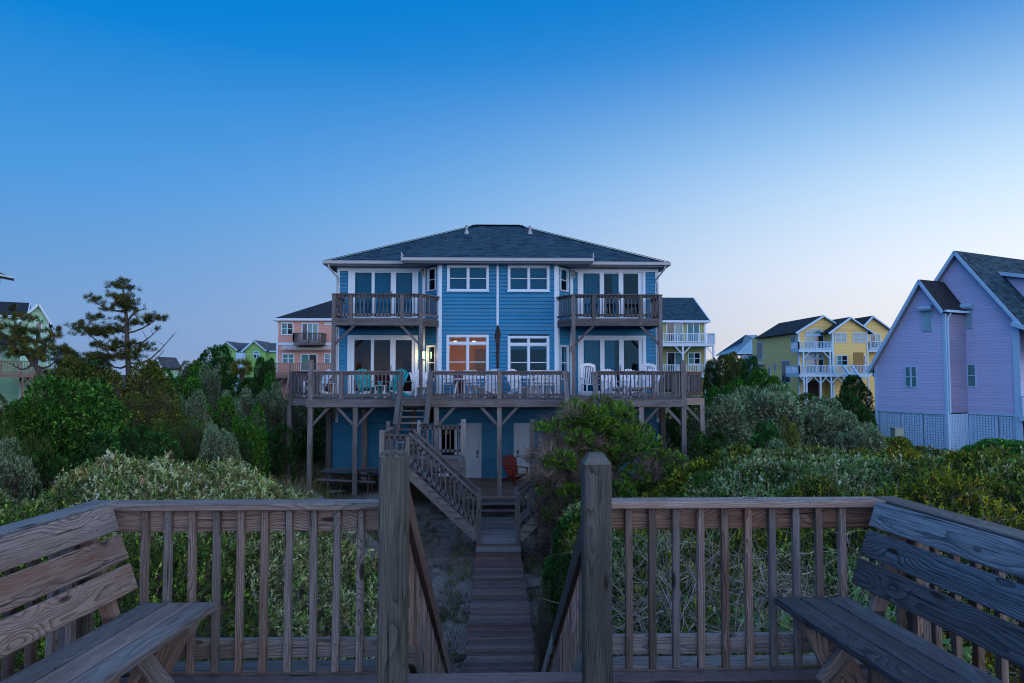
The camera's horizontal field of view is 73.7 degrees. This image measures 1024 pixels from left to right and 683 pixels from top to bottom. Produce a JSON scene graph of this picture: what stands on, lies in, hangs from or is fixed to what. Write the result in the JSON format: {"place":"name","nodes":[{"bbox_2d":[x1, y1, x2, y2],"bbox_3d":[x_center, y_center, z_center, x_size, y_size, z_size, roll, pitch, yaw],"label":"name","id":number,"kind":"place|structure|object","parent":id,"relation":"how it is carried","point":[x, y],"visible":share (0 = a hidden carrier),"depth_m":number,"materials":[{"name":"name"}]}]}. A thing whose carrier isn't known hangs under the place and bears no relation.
{"place":"outdoors","nodes":[
{"label":"outdoors","id":0,"kind":"place"},
{"bbox_2d":[95,453,560,672],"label":"dune grass","id":1,"kind":"structure","parent":0,"point":[317,484],"depth_m":16.36,"materials":[{"name":"green plant"}]},
{"bbox_2d":[1,375,1019,681],"bbox_3d":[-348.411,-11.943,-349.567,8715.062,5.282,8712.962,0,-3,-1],"label":"ground","id":2,"kind":"structure","parent":0,"point":[425,515],"depth_m":18.48,"materials":[{"name":"grey sand"}]},
{"bbox_2d":[0,421,28,497],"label":"shrub","id":3,"kind":"object","parent":2,"relation":"on","point":[10,435],"visible":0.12,"depth_m":13.19,"materials":[{"name":"green plant"}]},
{"bbox_2d":[0,436,42,504],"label":"shrub","id":4,"kind":"object","parent":2,"relation":"on","point":[10,461],"visible":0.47,"depth_m":11.63,"materials":[{"name":"green plant"}]},
{"bbox_2d":[0,301,53,409],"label":"beach house","id":5,"kind":"structure","parent":2,"relation":"on","point":[14,381],"depth_m":54.95,"materials":[{"name":"green"}]},
{"bbox_2d":[7,431,54,492],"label":"shrub","id":6,"kind":"object","parent":2,"relation":"on","point":[38,446],"visible":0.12,"depth_m":12.55,"materials":[{"name":"green plant"}]},
{"bbox_2d":[0,397,68,481],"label":"shrub","id":7,"kind":"object","parent":2,"relation":"on","point":[17,406],"visible":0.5,"depth_m":14.27,"materials":[{"name":"green plant"}]},
{"bbox_2d":[0,303,89,389],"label":"pine tree","id":8,"kind":"object","parent":2,"relation":"on","point":[31,354],"visible":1,"depth_m":21.52,"materials":[{"name":"green plant"}]},
{"bbox_2d":[19,449,70,500],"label":"shrub","id":9,"kind":"object","parent":2,"relation":"on","point":[53,470],"visible":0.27,"depth_m":12.04,"materials":[{"name":"green plant"}]},
{"bbox_2d":[31,358,94,457],"bbox_3d":[-15.486,2.593,23.428,2.147,4.100,2.740,2,-4,-39],"label":"tree","id":10,"kind":"object","parent":2,"relation":"on","point":[69,371],"visible":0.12,"depth_m":23.63,"materials":[{"name":"green plant"}]},
{"bbox_2d":[13,373,136,474],"bbox_3d":[-9.620,2.138,15.273,2.376,2.868,2.155,0,-3,-1],"label":"shrub","id":11,"kind":"object","parent":2,"relation":"on","point":[110,410],"visible":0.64,"depth_m":14.82,"materials":[{"name":"green plant"}]},
{"bbox_2d":[69,358,126,457],"bbox_3d":[-14.867,2.571,24.597,2.493,4.056,2.614,0,-3,-1],"label":"tree","id":12,"kind":"object","parent":2,"relation":"on","point":[102,363],"visible":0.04,"depth_m":24.85,"materials":[{"name":"green plant"}]},
{"bbox_2d":[72,430,124,475],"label":"shrub","id":13,"kind":"object","parent":2,"relation":"on","point":[95,439],"visible":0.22,"depth_m":13.80,"materials":[{"name":"green plant"}]},
{"bbox_2d":[62,276,174,388],"bbox_3d":[-14.271,-0.159,24.697,3.464,4.530,2.691,-1,-3,24],"label":"pine tree","id":14,"kind":"object","parent":2,"relation":"on","point":[123,300],"visible":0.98,"depth_m":24.56,"materials":[{"name":"green plant"}]},
{"bbox_2d":[97,358,168,453],"bbox_3d":[-13.056,2.553,23.537,2.313,3.999,1.942,2,-3,-31],"label":"tree","id":15,"kind":"object","parent":2,"relation":"on","point":[144,376],"visible":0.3,"depth_m":23.38,"materials":[{"name":"green plant"}]},
{"bbox_2d":[120,424,155,470],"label":"shrub","id":16,"kind":"object","parent":2,"relation":"on","point":[134,440],"visible":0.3,"depth_m":15.05,"materials":[{"name":"green plant"}]},
{"bbox_2d":[118,380,185,451],"bbox_3d":[-9.854,2.275,18.669,1.634,2.441,1.502,1,-3,-11],"label":"shrub","id":17,"kind":"object","parent":2,"relation":"on","point":[171,412],"visible":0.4,"depth_m":18.65,"materials":[{"name":"green plant"}]},
{"bbox_2d":[133,431,183,466],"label":"shrub","id":18,"kind":"object","parent":2,"relation":"on","point":[145,448],"visible":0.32,"depth_m":14.34,"materials":[{"name":"green plant"}]},
{"bbox_2d":[142,419,180,461],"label":"shrub","id":19,"kind":"object","parent":2,"relation":"on","point":[165,431],"visible":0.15,"depth_m":15.85,"materials":[{"name":"green plant"}]},
{"bbox_2d":[151,357,180,392],"bbox_3d":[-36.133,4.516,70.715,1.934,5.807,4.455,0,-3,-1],"label":"house","id":20,"kind":"structure","parent":2,"relation":"on","point":[172,364],"depth_m":71.03,"materials":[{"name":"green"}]},
{"bbox_2d":[151,366,205,408],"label":"shrub","id":21,"kind":"object","parent":2,"relation":"on","point":[195,384],"visible":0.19,"depth_m":30.62,"materials":[{"name":"green plant"}]},
{"bbox_2d":[165,416,211,475],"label":"shrub","id":22,"kind":"object","parent":2,"relation":"on","point":[188,450],"visible":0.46,"depth_m":16.48,"materials":[{"name":"green plant"}]},
{"bbox_2d":[0,447,377,681],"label":"coastal scrub","id":23,"kind":"object","parent":2,"relation":"on","point":[224,480],"visible":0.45,"depth_m":9.26,"materials":[{"name":"green plant"}]},
{"bbox_2d":[179,389,213,455],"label":"shrub","id":24,"kind":"object","parent":2,"relation":"on","point":[191,406],"visible":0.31,"depth_m":21.45,"materials":[{"name":"green plant"}]},
{"bbox_2d":[182,361,216,414],"bbox_3d":[-17.109,3.039,37.420,2.154,4.010,1.734,-3,-4,45],"label":"tree","id":25,"kind":"object","parent":2,"relation":"on","point":[193,371],"visible":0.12,"depth_m":37.55,"materials":[{"name":"green plant"}]},
{"bbox_2d":[193,362,221,420],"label":"tree","id":26,"kind":"object","parent":2,"relation":"on","point":[210,389],"visible":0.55,"depth_m":33.45,"materials":[{"name":"green plant"}]},
{"bbox_2d":[197,344,238,409],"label":"tree","id":27,"kind":"object","parent":2,"relation":"on","point":[227,380],"visible":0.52,"depth_m":45.60,"materials":[{"name":"green plant"}]},
{"bbox_2d":[202,394,235,451],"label":"shrub","id":28,"kind":"object","parent":2,"relation":"on","point":[226,405],"visible":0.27,"depth_m":23.03,"materials":[{"name":"green plant"}]},
{"bbox_2d":[197,424,241,467],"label":"shrub","id":29,"kind":"object","parent":2,"relation":"on","point":[224,446],"visible":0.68,"depth_m":16.07,"materials":[{"name":"green plant"}]},
{"bbox_2d":[205,438,254,470],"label":"shrub","id":30,"kind":"object","parent":2,"relation":"on","point":[248,447],"visible":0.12,"depth_m":17.30,"materials":[{"name":"green plant"}]},
{"bbox_2d":[217,387,259,425],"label":"shrub","id":31,"kind":"object","parent":2,"relation":"on","point":[241,406],"visible":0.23,"depth_m":25.78,"materials":[{"name":"green plant"}]},
{"bbox_2d":[229,358,253,412],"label":"palm tree","id":32,"kind":"object","parent":2,"relation":"on","point":[237,370],"visible":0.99,"depth_m":39.43,"materials":[{"name":"green plant"}]},
{"bbox_2d":[218,340,275,391],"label":"beach house","id":33,"kind":"structure","parent":2,"relation":"on","point":[253,350],"depth_m":94.13,"materials":[{"name":"green"}]},
{"bbox_2d":[231,421,266,476],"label":"shrub","id":34,"kind":"object","parent":2,"relation":"on","point":[258,458],"visible":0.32,"depth_m":19.01,"materials":[{"name":"green plant"}]},
{"bbox_2d":[235,377,264,426],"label":"shrub","id":35,"kind":"object","parent":2,"relation":"on","point":[248,382],"visible":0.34,"depth_m":37.00,"materials":[{"name":"green plant"}]},
{"bbox_2d":[230,402,270,478],"bbox_3d":[-8.341,3.635,21.647,1.258,3.424,1.154,1,-3,-11],"label":"shrub","id":36,"kind":"object","parent":2,"relation":"on","point":[249,419],"visible":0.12,"depth_m":21.80,"materials":[{"name":"green plant"}]},
{"bbox_2d":[250,356,275,397],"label":"tree","id":37,"kind":"object","parent":2,"relation":"on","point":[260,362],"visible":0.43,"depth_m":50.99,"materials":[{"name":"green plant"}]},
{"bbox_2d":[251,382,286,451],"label":"shrub","id":38,"kind":"object","parent":2,"relation":"on","point":[271,401],"visible":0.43,"depth_m":27.53,"materials":[{"name":"green plant"}]},
{"bbox_2d":[257,423,296,485],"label":"shrub","id":39,"kind":"object","parent":2,"relation":"on","point":[276,447],"visible":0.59,"depth_m":23.42,"materials":[{"name":"green plant"}]},
{"bbox_2d":[270,394,306,458],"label":"shrub","id":40,"kind":"object","parent":2,"relation":"on","point":[299,418],"visible":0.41,"depth_m":28.42,"materials":[{"name":"green plant"}]},
{"bbox_2d":[270,300,335,409],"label":"beach house","id":41,"kind":"structure","parent":2,"relation":"on","point":[303,336],"depth_m":59.55,"materials":[{"name":"wood"}]},
{"bbox_2d":[281,422,325,461],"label":"shrub","id":42,"kind":"object","parent":2,"relation":"on","point":[319,438],"visible":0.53,"depth_m":28.27,"materials":[{"name":"green plant"}]},
{"bbox_2d":[297,405,334,454],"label":"shrub","id":43,"kind":"object","parent":2,"relation":"on","point":[320,424],"visible":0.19,"depth_m":30.58,"materials":[{"name":"green plant"}]},
{"bbox_2d":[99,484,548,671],"bbox_3d":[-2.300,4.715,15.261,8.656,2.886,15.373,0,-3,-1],"label":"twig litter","id":44,"kind":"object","parent":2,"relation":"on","point":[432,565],"visible":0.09,"depth_m":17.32,"materials":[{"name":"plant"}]},
{"bbox_2d":[317,468,378,493],"bbox_3d":[-5.493,4.763,23.261,1.902,0.786,1.480,0,-3,-1],"label":"picnic table","id":45,"kind":"object","parent":2,"relation":"on","point":[369,475],"visible":0.84,"depth_m":23.07,"materials":[{"name":"grey wood"}]},
{"bbox_2d":[379,372,480,547],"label":"staircase","id":46,"kind":"structure","parent":2,"relation":"on","point":[447,504],"depth_m":19.78,"materials":[{"name":"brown wood"}]},
{"bbox_2d":[431,478,529,516],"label":"porch deck","id":47,"kind":"structure","parent":2,"relation":"on","point":[492,501],"depth_m":22.36,"materials":[{"name":"grey wood"}]},
{"bbox_2d":[502,454,527,484],"bbox_3d":[0.071,4.740,25.327,0.760,1.031,0.996,2,-3,-34],"label":"adirondack chair","id":48,"kind":"object","parent":47,"relation":"on","point":[511,469],"visible":0.86,"depth_m":25.42,"materials":[{"name":"red wood"}]},
{"bbox_2d":[286,360,704,499],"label":"raised deck","id":49,"kind":"structure","parent":2,"relation":"on","point":[682,384],"depth_m":22.68,"materials":[{"name":"brown wood"}]},
{"bbox_2d":[409,369,427,396],"bbox_3d":[-3.396,1.535,25.305,0.760,1.031,0.996,1,-3,-21],"label":"adirondack chair","id":50,"kind":"object","parent":49,"relation":"on","point":[414,381],"visible":0.62,"depth_m":25.47,"materials":[{"name":"white plastic"}]},
{"bbox_2d":[322,224,670,482],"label":"beach house","id":51,"kind":"structure","parent":2,"relation":"on","point":[452,299],"depth_m":26.49,"materials":[{"name":"blue wood"}]},
{"bbox_2d":[347,335,417,394],"bbox_3d":[-5.034,0.921,26.572,2.722,2.326,0.104,0,-3,-1],"label":"sliding door","id":52,"kind":"structure","parent":51,"relation":"in","point":[351,339],"depth_m":26.57,"materials":[{"name":"white paint"}]},
{"bbox_2d":[348,268,417,317],"bbox_3d":[-5.034,-1.846,26.706,2.722,2.066,0.104,0,-3,-1],"label":"sliding door","id":53,"kind":"structure","parent":51,"relation":"in","point":[360,280],"depth_m":26.73,"materials":[{"name":"white paint"}]},
{"bbox_2d":[439,429,456,475],"bbox_3d":[-2.482,4.244,26.463,0.740,1.938,0.134,0,-3,-1],"label":"glass door","id":54,"kind":"structure","parent":51,"relation":"in","point":[443,430],"depth_m":26.51,"materials":[{"name":"white paint"}]},
{"bbox_2d":[446,265,488,291],"bbox_3d":[-1.680,-2.408,26.055,1.630,1.029,0.134,0,-3,-1],"label":"window","id":55,"kind":"structure","parent":51,"relation":"in","point":[460,278],"depth_m":26.08,"materials":[{"name":"white paint"}]},
{"bbox_2d":[446,335,488,378],"bbox_3d":[-1.686,0.576,25.910,1.643,1.665,0.134,0,-3,-1],"label":"window","id":56,"kind":"structure","parent":51,"relation":"in","point":[467,343],"depth_m":25.90,"materials":[{"name":"white paint"}]},
{"bbox_2d":[458,423,481,477],"bbox_3d":[-1.632,4.230,26.488,0.896,2.108,0.130,0,-3,-1],"label":"entry door","id":57,"kind":"structure","parent":51,"relation":"in","point":[473,431],"depth_m":26.50,"materials":[{"name":"white paint"}]},
{"bbox_2d":[514,423,529,477],"bbox_3d":[0.469,4.233,26.543,0.809,2.108,0.130,0,-3,-1],"label":"entry door","id":58,"kind":"structure","parent":51,"relation":"in","point":[521,431],"depth_m":26.56,"materials":[{"name":"white paint"}]},
{"bbox_2d":[507,265,549,291],"bbox_3d":[0.634,-2.405,26.115,1.638,1.029,0.134,0,-3,-1],"label":"window","id":59,"kind":"structure","parent":51,"relation":"in","point":[521,278],"depth_m":26.14,"materials":[{"name":"white paint"}]},
{"bbox_2d":[508,336,548,378],"bbox_3d":[0.628,0.598,25.970,1.625,1.626,0.134,0,-3,-1],"label":"window","id":60,"kind":"structure","parent":51,"relation":"in","point":[525,353],"depth_m":26.00,"materials":[{"name":"white paint"}]},
{"bbox_2d":[578,269,645,317],"bbox_3d":[3.924,-1.835,26.940,2.679,2.066,0.104,0,-3,-1],"label":"sliding door","id":61,"kind":"structure","parent":51,"relation":"in","point":[592,281],"depth_m":26.96,"materials":[{"name":"white paint"}]},
{"bbox_2d":[578,336,645,394],"bbox_3d":[3.924,0.933,26.806,2.679,2.326,0.104,0,-3,-1],"label":"sliding door","id":62,"kind":"structure","parent":51,"relation":"in","point":[615,353],"depth_m":26.83,"materials":[{"name":"white paint"}]},
{"bbox_2d":[464,517,537,672],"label":"boardwalk","id":63,"kind":"structure","parent":2,"relation":"on","point":[500,637],"depth_m":14.03,"materials":[{"name":"grey wood"}]},
{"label":"steps","id":64,"kind":"object","parent":63,"relation":"on","visible":0},
{"bbox_2d":[408,491,451,673],"bbox_3d":[-0.684,3.378,5.681,0.128,5.001,4.264,0,-3,-1],"label":"stair railing","id":65,"kind":"object","parent":64,"relation":"attached to","point":[427,651],"visible":0.73,"depth_m":4.68,"materials":[{"name":"brown wood"}]},
{"bbox_2d":[541,523,581,671],"bbox_3d":[0.448,3.379,5.710,0.128,5.001,4.264,0,-3,-1],"label":"stair railing","id":66,"kind":"object","parent":64,"relation":"on","point":[563,656],"visible":0.53,"depth_m":5.12,"materials":[{"name":"brown wood"}]},
{"bbox_2d":[120,654,890,682],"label":"viewing platform","id":67,"kind":"structure","parent":2,"relation":"on","point":[737,671],"depth_m":3.87,"materials":[{"name":"brown wood"}]},
{"bbox_2d":[0,500,118,680],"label":"railing","id":68,"kind":"object","parent":67,"relation":"on","point":[65,635],"visible":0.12,"depth_m":3.46,"materials":[{"name":"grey wood"}]},
{"bbox_2d":[0,505,217,682],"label":"bench","id":69,"kind":"object","parent":67,"relation":"on","point":[146,642],"visible":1,"depth_m":3.23,"materials":[{"name":"brown wood"}]},
{"bbox_2d":[105,449,409,682],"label":"railing","id":70,"kind":"object","parent":67,"relation":"on","point":[386,514],"visible":0.95,"depth_m":3.83,"materials":[{"name":"brown wood"}]},
{"bbox_2d":[581,452,885,682],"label":"railing","id":71,"kind":"object","parent":67,"relation":"on","point":[604,513],"visible":0.9,"depth_m":3.89,"materials":[{"name":"brown wood"}]},
{"bbox_2d":[774,501,1023,682],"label":"bench","id":72,"kind":"object","parent":67,"relation":"on","point":[841,634],"visible":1,"depth_m":3.23,"materials":[{"name":"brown wood"}]},
{"bbox_2d":[874,496,1023,682],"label":"railing","id":73,"kind":"object","parent":67,"relation":"on","point":[924,629],"visible":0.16,"depth_m":3.45,"materials":[{"name":"brown wood"}]},
{"bbox_2d":[533,578,553,671],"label":"shrub","id":74,"kind":"object","parent":2,"relation":"on","point":[542,638],"visible":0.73,"depth_m":10.77,"materials":[{"name":"green plant"}]},
{"bbox_2d":[541,551,571,635],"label":"shrub","id":75,"kind":"object","parent":2,"relation":"on","point":[553,577],"visible":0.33,"depth_m":12.22,"materials":[{"name":"green plant"}]},
{"bbox_2d":[515,372,615,548],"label":"staircase","id":76,"kind":"structure","parent":2,"relation":"on","point":[524,529],"depth_m":19.64,"materials":[{"name":"brown wood"}]},
{"bbox_2d":[551,513,580,591],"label":"shrub","id":77,"kind":"object","parent":2,"relation":"on","point":[556,538],"visible":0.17,"depth_m":15.04,"materials":[{"name":"green plant"}]},
{"bbox_2d":[518,388,695,561],"bbox_3d":[2.663,3.732,18.242,5.101,4.995,3.261,0,-3,-1],"label":"juniper tree","id":78,"kind":"object","parent":2,"relation":"on","point":[559,457],"visible":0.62,"depth_m":17.72,"materials":[{"name":"green plant"}]},
{"bbox_2d":[666,395,706,458],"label":"shrub","id":79,"kind":"object","parent":2,"relation":"on","point":[674,430],"visible":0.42,"depth_m":31.18,"materials":[{"name":"green plant"}]},
{"bbox_2d":[662,297,714,418],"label":"beach house","id":80,"kind":"structure","parent":2,"relation":"on","point":[685,321],"depth_m":64.48,"materials":[{"name":"yellow"}]},
{"bbox_2d":[666,322,682,340],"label":"sliding door","id":81,"kind":"structure","parent":80,"relation":"in","point":[671,327],"depth_m":64.53,"materials":[{"name":"white paint"}]},
{"bbox_2d":[688,430,729,461],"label":"shrub","id":82,"kind":"object","parent":2,"relation":"on","point":[705,446],"visible":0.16,"depth_m":21.84,"materials":[{"name":"green plant"}]},
{"bbox_2d":[691,469,729,531],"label":"shrub","id":83,"kind":"object","parent":2,"relation":"on","point":[707,474],"visible":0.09,"depth_m":13.49,"materials":[{"name":"green plant"}]},
{"bbox_2d":[701,353,736,408],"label":"tree","id":84,"kind":"object","parent":2,"relation":"on","point":[710,370],"visible":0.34,"depth_m":58.15,"materials":[{"name":"green plant"}]},
{"bbox_2d":[687,393,759,459],"bbox_3d":[7.770,3.698,24.990,2.659,3.699,2.716,0,-3,-1],"label":"shrub","id":85,"kind":"object","parent":2,"relation":"on","point":[729,426],"visible":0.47,"depth_m":24.56,"materials":[{"name":"green plant"}]},
{"bbox_2d":[704,376,754,441],"bbox_3d":[11.485,4.001,36.169,2.703,4.384,2.672,0,-3,-1],"label":"tree","id":86,"kind":"object","parent":2,"relation":"on","point":[728,390],"visible":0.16,"depth_m":36.16,"materials":[{"name":"green plant"}]},
{"bbox_2d":[720,351,746,396],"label":"tree","id":87,"kind":"object","parent":2,"relation":"on","point":[735,369],"visible":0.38,"depth_m":53.88,"materials":[{"name":"green plant"}]},
{"bbox_2d":[716,335,757,375],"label":"house","id":88,"kind":"structure","parent":2,"relation":"on","point":[741,347],"depth_m":108.01,"materials":[{"name":"blue metal"}]},
{"bbox_2d":[736,355,763,420],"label":"tree","id":89,"kind":"object","parent":2,"relation":"on","point":[752,360],"visible":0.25,"depth_m":51.87,"materials":[{"name":"green plant"}]},
{"bbox_2d":[747,420,782,452],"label":"shrub","id":90,"kind":"object","parent":2,"relation":"on","point":[769,432],"visible":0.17,"depth_m":20.76,"materials":[{"name":"green plant"}]},
{"bbox_2d":[746,368,783,428],"bbox_3d":[14.315,3.888,38.360,2.739,4.863,3.177,-1,-3,25],"label":"tree","id":91,"kind":"object","parent":2,"relation":"on","point":[760,374],"visible":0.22,"depth_m":37.70,"materials":[{"name":"green plant"}]},
{"bbox_2d":[729,383,805,449],"bbox_3d":[9.752,3.290,25.989,2.931,3.462,3.565,0,-3,7],"label":"shrub","id":92,"kind":"object","parent":2,"relation":"on","point":[759,403],"visible":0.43,"depth_m":25.72,"materials":[{"name":"green plant"}]},
{"bbox_2d":[545,482,994,674],"bbox_3d":[1.915,2.963,6.151,3.213,3.253,3.954,0,-3,-1],"label":"twig tangle","id":93,"kind":"object","parent":2,"relation":"on","point":[683,616],"visible":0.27,"depth_m":6.13,"materials":[{"name":"plant"}]},
{"bbox_2d":[548,440,1023,682],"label":"coastal scrub","id":94,"kind":"object","parent":2,"relation":"on","point":[940,480],"visible":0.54,"depth_m":9.58,"materials":[{"name":"green plant"}]},
{"bbox_2d":[779,414,801,449],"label":"shrub","id":95,"kind":"object","parent":2,"relation":"on","point":[792,438],"visible":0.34,"depth_m":21.94,"materials":[{"name":"green plant"}]},
{"bbox_2d":[771,396,845,448],"bbox_3d":[11.296,3.523,26.284,3.424,2.828,2.827,2,-4,-41],"label":"shrub","id":96,"kind":"object","parent":2,"relation":"on","point":[807,414],"visible":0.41,"depth_m":25.58,"materials":[{"name":"green plant"}]},
{"bbox_2d":[743,315,889,409],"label":"beach house","id":97,"kind":"structure","parent":2,"relation":"on","point":[821,356],"depth_m":78.82,"materials":[{"name":"yellow"}]},
{"bbox_2d":[682,574,972,664],"bbox_3d":[2.676,3.052,5.715,2.374,1.737,2.105,0,-3,-1],"label":"glossy leaf shrub","id":98,"kind":"object","parent":2,"relation":"on","point":[967,651],"visible":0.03,"depth_m":6.02,"materials":[{"name":"green plant"}]},
{"bbox_2d":[804,410,881,450],"bbox_3d":[12.171,3.619,25.288,2.714,2.170,2.204,0,-3,2],"label":"shrub","id":99,"kind":"object","parent":2,"relation":"on","point":[849,425],"visible":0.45,"depth_m":25.16,"materials":[{"name":"green plant"}]},
{"bbox_2d":[826,392,878,437],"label":"shrub","id":100,"kind":"object","parent":2,"relation":"on","point":[852,403],"visible":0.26,"depth_m":35.49,"materials":[{"name":"green plant"}]},
{"bbox_2d":[838,374,874,421],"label":"tree","id":101,"kind":"object","parent":2,"relation":"on","point":[862,391],"visible":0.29,"depth_m":42.41,"materials":[{"name":"green plant"}]},
{"bbox_2d":[833,426,887,453],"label":"shrub","id":102,"kind":"object","parent":2,"relation":"on","point":[854,441],"visible":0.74,"depth_m":23.92,"materials":[{"name":"green plant"}]},
{"bbox_2d":[781,486,1023,682],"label":"twig tangle","id":103,"kind":"object","parent":2,"relation":"on","point":[942,589],"visible":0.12,"depth_m":7.06,"materials":[{"name":"plant"}]},
{"bbox_2d":[866,251,1023,451],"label":"beach house","id":104,"kind":"structure","parent":2,"relation":"on","point":[946,367],"depth_m":37.18,"materials":[{"name":"purple wood"}]},
{"bbox_2d":[904,366,917,387],"bbox_3d":[22.387,1.983,38.316,0.040,1.197,0.713,1,-3,-27],"label":"window","id":105,"kind":"structure","parent":104,"relation":"in","point":[910,372],"depth_m":38.30,"materials":[{"name":"white glass"}]},
{"bbox_2d":[957,437,1023,455],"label":"shrub","id":106,"kind":"object","parent":2,"relation":"on","point":[1014,445],"visible":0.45,"depth_m":24.05,"materials":[{"name":"green plant"}]},
{"bbox_2d":[0,0,1023,374],"label":"sky","id":107,"kind":"structure","parent":0,"point":[787,160],"materials":[{"name":"blue"}]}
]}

